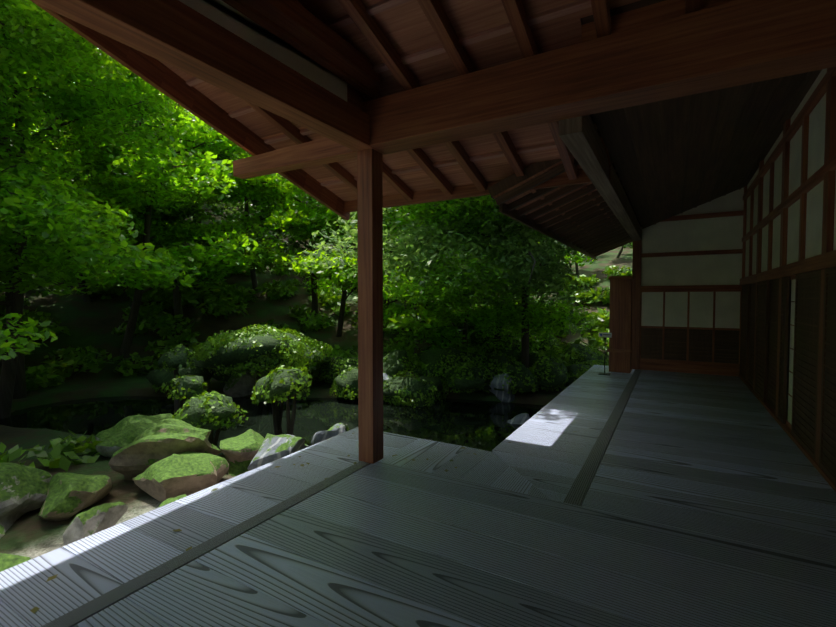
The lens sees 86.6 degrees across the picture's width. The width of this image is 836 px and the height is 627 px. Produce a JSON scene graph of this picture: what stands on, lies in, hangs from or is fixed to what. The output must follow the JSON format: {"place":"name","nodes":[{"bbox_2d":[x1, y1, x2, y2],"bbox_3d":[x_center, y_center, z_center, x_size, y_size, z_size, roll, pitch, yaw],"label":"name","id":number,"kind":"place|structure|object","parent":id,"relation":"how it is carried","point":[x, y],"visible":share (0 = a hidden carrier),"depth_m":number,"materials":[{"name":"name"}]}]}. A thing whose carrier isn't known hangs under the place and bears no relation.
{"place":"outdoors","nodes":[
{"label":"outdoors","id":0,"kind":"place"},
{"bbox_2d":[0,396,544,454],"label":"pond water","id":1,"kind":"structure","parent":0,"point":[481,425],"depth_m":9.23,"materials":[{"name":"black liquid"}]},
{"bbox_2d":[95,413,175,456],"bbox_3d":[-4.263,1.913,6.785,1.340,0.693,0.912,0,2,2],"label":"bank rock","id":2,"kind":"object","parent":1,"relation":"on","point":[126,431],"visible":0.33,"depth_m":6.57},
{"bbox_2d":[132,451,228,501],"bbox_3d":[-2.890,1.934,5.373,1.154,0.632,0.988,1,2,30],"label":"mossy rock","id":3,"kind":"object","parent":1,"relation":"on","point":[187,473],"visible":0.81,"depth_m":5.03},
{"bbox_2d":[203,380,209,389],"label":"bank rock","id":4,"kind":"object","parent":1,"relation":"on","point":[207,386],"visible":0.06,"depth_m":11.31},
{"bbox_2d":[220,429,264,475],"bbox_3d":[-2.431,1.952,6.252,0.805,0.562,0.886,-2,3,-44],"label":"mossy rock","id":5,"kind":"object","parent":1,"relation":"on","point":[239,452],"visible":0.56,"depth_m":5.91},
{"bbox_2d":[247,433,307,470],"bbox_3d":[-1.797,1.923,5.871,0.698,0.731,0.749,0,2,0],"label":"dark rock","id":6,"kind":"object","parent":1,"relation":"on","point":[273,448],"visible":0.52,"depth_m":5.57,"materials":[{"name":"grey stone"}]},
{"bbox_2d":[383,373,391,381],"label":"bank rock","id":7,"kind":"object","parent":1,"relation":"on","point":[386,377],"visible":0.1,"depth_m":11.11,"materials":[{"name":"grey stone"}]},
{"bbox_2d":[488,373,514,401],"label":"bank rock","id":8,"kind":"object","parent":1,"relation":"in","point":[504,395],"visible":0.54,"depth_m":10.51,"materials":[{"name":"grey stone"}]},
{"bbox_2d":[507,413,529,423],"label":"pond rock","id":9,"kind":"object","parent":1,"relation":"in","point":[522,418],"visible":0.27,"depth_m":8.72,"materials":[{"name":"grey stone"}]},
{"bbox_2d":[0,144,632,557],"bbox_3d":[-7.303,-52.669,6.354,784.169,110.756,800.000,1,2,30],"label":"garden ground","id":10,"kind":"structure","parent":0,"point":[96,322],"depth_m":14.69,"materials":[{"name":"green plant"}]},
{"bbox_2d":[0,525,4,537],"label":"mossy rock","id":11,"kind":"object","parent":10,"relation":"on","point":[2,531],"visible":1,"depth_m":3.90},
{"bbox_2d":[0,553,32,571],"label":"moss patch","id":12,"kind":"object","parent":10,"relation":"on","point":[7,561],"visible":0.12,"depth_m":3.45,"materials":[{"name":"green plant"}]},
{"bbox_2d":[0,462,51,531],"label":"mossy rock","id":13,"kind":"object","parent":10,"relation":"on","point":[23,489],"visible":0.88,"depth_m":4.60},
{"bbox_2d":[38,472,111,520],"bbox_3d":[-3.667,1.993,4.771,0.596,0.481,0.735,-1,2,-28],"label":"rock","id":14,"kind":"object","parent":10,"relation":"on","point":[69,495],"visible":0.96,"depth_m":4.62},
{"bbox_2d":[62,502,127,544],"bbox_3d":[-3.134,2.042,4.314,0.348,0.414,0.483,1,2,16],"label":"mossy rock","id":15,"kind":"object","parent":10,"relation":"on","point":[93,520],"visible":0.77,"depth_m":4.18,"materials":[{"name":"grey stone"}]},
{"bbox_2d":[108,418,221,479],"bbox_3d":[-3.203,1.849,5.716,1.040,0.944,0.934,0,2,7],"label":"mossy rock","id":16,"kind":"object","parent":10,"relation":"on","point":[147,448],"visible":0.73,"depth_m":5.45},
{"bbox_2d":[158,494,186,507],"bbox_3d":[-2.505,2.054,4.520,0.352,0.322,0.467,0,2,3],"label":"moss patch","id":17,"kind":"object","parent":10,"relation":"on","point":[167,501],"visible":0.1,"depth_m":4.56,"materials":[{"name":"green plant"}]},
{"bbox_2d":[174,366,295,446],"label":"shrub stems","id":18,"kind":"object","parent":10,"relation":"on","point":[277,414],"visible":0.31,"depth_m":7.39,"materials":[{"name":"brown plant"}]},
{"bbox_2d":[223,367,266,396],"bbox_3d":[-4.341,1.722,11.212,0.755,0.929,0.976,1,2,30],"label":"bank rock","id":19,"kind":"object","parent":10,"relation":"on","point":[239,386],"visible":0.48,"depth_m":10.93,"materials":[{"name":"grey stone"}]},
{"bbox_2d":[0,7,622,418],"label":"tree trunks","id":20,"kind":"object","parent":10,"relation":"on","point":[12,381],"depth_m":11.75,"materials":[{"name":"brown plant"}]},
{"bbox_2d":[0,0,560,334],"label":"tree foliage","id":21,"kind":"object","parent":20,"relation":"attached to","point":[39,18],"visible":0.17,"depth_m":11.99,"materials":[{"name":"green plant"}]},
{"bbox_2d":[0,2,598,359],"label":"tree foliage","id":22,"kind":"object","parent":20,"relation":"attached to","point":[67,213],"visible":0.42,"depth_m":9.52,"materials":[{"name":"green plant"}]},
{"bbox_2d":[11,94,632,333],"bbox_3d":[-7.536,-9.975,24.617,47.225,20.259,33.358,0,2,-5],"label":"tree foliage","id":23,"kind":"object","parent":20,"relation":"attached to","point":[240,206],"depth_m":15.32,"materials":[{"name":"green plant"}]},
{"bbox_2d":[302,195,579,307],"bbox_3d":[1.485,-3.623,10.059,6.788,7.014,6.928,1,2,30],"label":"tree foliage","id":24,"kind":"object","parent":20,"relation":"attached to","point":[521,265],"visible":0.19,"depth_m":9.41,"materials":[{"name":"green plant"}]},
{"bbox_2d":[0,263,631,470],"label":"undergrowth foliage","id":25,"kind":"object","parent":10,"relation":"on","point":[49,375],"visible":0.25,"depth_m":15.32,"materials":[{"name":"green plant"}]},
{"bbox_2d":[311,423,345,445],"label":"rock","id":26,"kind":"object","parent":10,"relation":"on","point":[331,432],"visible":0.17,"depth_m":6.57,"materials":[{"name":"grey stone"}]},
{"bbox_2d":[146,324,608,430],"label":"clipped shrubs","id":27,"kind":"object","parent":10,"relation":"on","point":[393,364],"visible":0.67,"depth_m":10.48,"materials":[{"name":"green plant"}]},
{"bbox_3d":[0.958,1.953,3.913,4.610,1.034,14.880,1,2,30],"label":"veranda","id":28,"kind":"object","parent":10,"relation":"on","visible":0},
{"bbox_2d":[73,370,835,626],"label":"veranda floor","id":29,"kind":"structure","parent":28,"relation":"on","point":[709,501],"depth_m":2.71,"materials":[{"name":"grey wood"}]},
{"bbox_2d":[30,0,835,463],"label":"timber frame","id":30,"kind":"object","parent":29,"relation":"on","point":[730,44],"visible":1,"depth_m":3.02,"materials":[{"name":"brown wood"}]},
{"bbox_2d":[179,0,356,101],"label":"gable plaster","id":31,"kind":"object","parent":30,"relation":"in","point":[232,20],"visible":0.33,"depth_m":3.02,"materials":[{"name":"beige paint"}]},
{"bbox_2d":[222,0,733,109],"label":"gable closure","id":32,"kind":"object","parent":30,"relation":"on","point":[299,28],"visible":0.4,"depth_m":3.11,"materials":[{"name":"brown wood"}]},
{"bbox_2d":[0,365,634,626],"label":"veranda floor","id":33,"kind":"structure","parent":0,"point":[545,453],"depth_m":3.81,"materials":[{"name":"grey wood"}]},
{"bbox_2d":[30,383,613,612],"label":"fallen leaves","id":34,"kind":"object","parent":33,"relation":"on","point":[34,609],"visible":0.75,"depth_m":3.08,"materials":[{"name":"yellow plant"}]},
{"bbox_2d":[598,332,611,375],"bbox_3d":[3.964,0.847,9.407,0.260,0.891,0.220,1,2,30],"label":"sign on stand","id":35,"kind":"object","parent":33,"relation":"on","point":[605,335],"visible":1,"depth_m":9.40,"materials":[{"name":"black metal"}]},
{"bbox_2d":[41,369,641,626],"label":"veranda sills","id":36,"kind":"structure","parent":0,"point":[578,491],"depth_m":3.07,"materials":[{"name":"grey wood"}]},
{"bbox_2d":[641,279,795,423],"bbox_3d":[5.242,0.373,7.042,1.593,1.735,4.762,0,2,8],"label":"shoji paper","id":37,"kind":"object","parent":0,"point":[727,309],"depth_m":8.96,"materials":[{"name":"white paper"}]},
{"bbox_2d":[607,67,835,491],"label":"wall","id":38,"kind":"structure","parent":0,"point":[624,349],"depth_m":7.49,"materials":[{"name":"beige paint"}]},
{"bbox_2d":[159,0,664,201],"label":"roof boards","id":39,"kind":"object","parent":38,"relation":"attached to","point":[406,28],"visible":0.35,"depth_m":3.57,"materials":[{"name":"brown wood"}]},
{"bbox_2d":[33,2,349,219],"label":"fascia","id":40,"kind":"structure","parent":39,"relation":"attached to","point":[162,78],"depth_m":4.38,"materials":[{"name":"brown wood"}]},
{"bbox_2d":[186,0,612,185],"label":"roof battens","id":41,"kind":"object","parent":39,"relation":"on","point":[538,18],"visible":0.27,"depth_m":3.44,"materials":[{"name":"brown wood"}]},
{"bbox_2d":[241,0,701,212],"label":"roof rafters","id":42,"kind":"object","parent":41,"relation":"on","point":[370,29],"visible":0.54,"depth_m":4.29,"materials":[{"name":"brown wood"}]},
{"bbox_2d":[488,123,625,241],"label":"roof boards","id":43,"kind":"object","parent":38,"relation":"attached to","point":[514,181],"visible":0.17,"depth_m":5.00,"materials":[{"name":"brown wood"}]},
{"bbox_2d":[495,114,640,258],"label":"roof rafters","id":44,"kind":"object","parent":43,"relation":"on","point":[597,224],"visible":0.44,"depth_m":6.59,"materials":[{"name":"brown wood"}]},
{"bbox_2d":[559,115,641,240],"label":"eave beam","id":45,"kind":"structure","parent":38,"relation":"attached to","point":[580,138],"depth_m":4.24,"materials":[{"name":"brown wood"}]},
{"bbox_2d":[592,69,821,228],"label":"ceiling boards","id":46,"kind":"object","parent":38,"relation":"attached to","point":[674,156],"visible":0.54,"depth_m":5.03,"materials":[{"name":"brown wood"}]},
{"bbox_2d":[641,267,835,484],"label":"wall panels","id":47,"kind":"object","parent":38,"relation":"attached to","point":[805,354],"visible":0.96,"depth_m":5.24,"materials":[{"name":"brown wood"}]}
]}

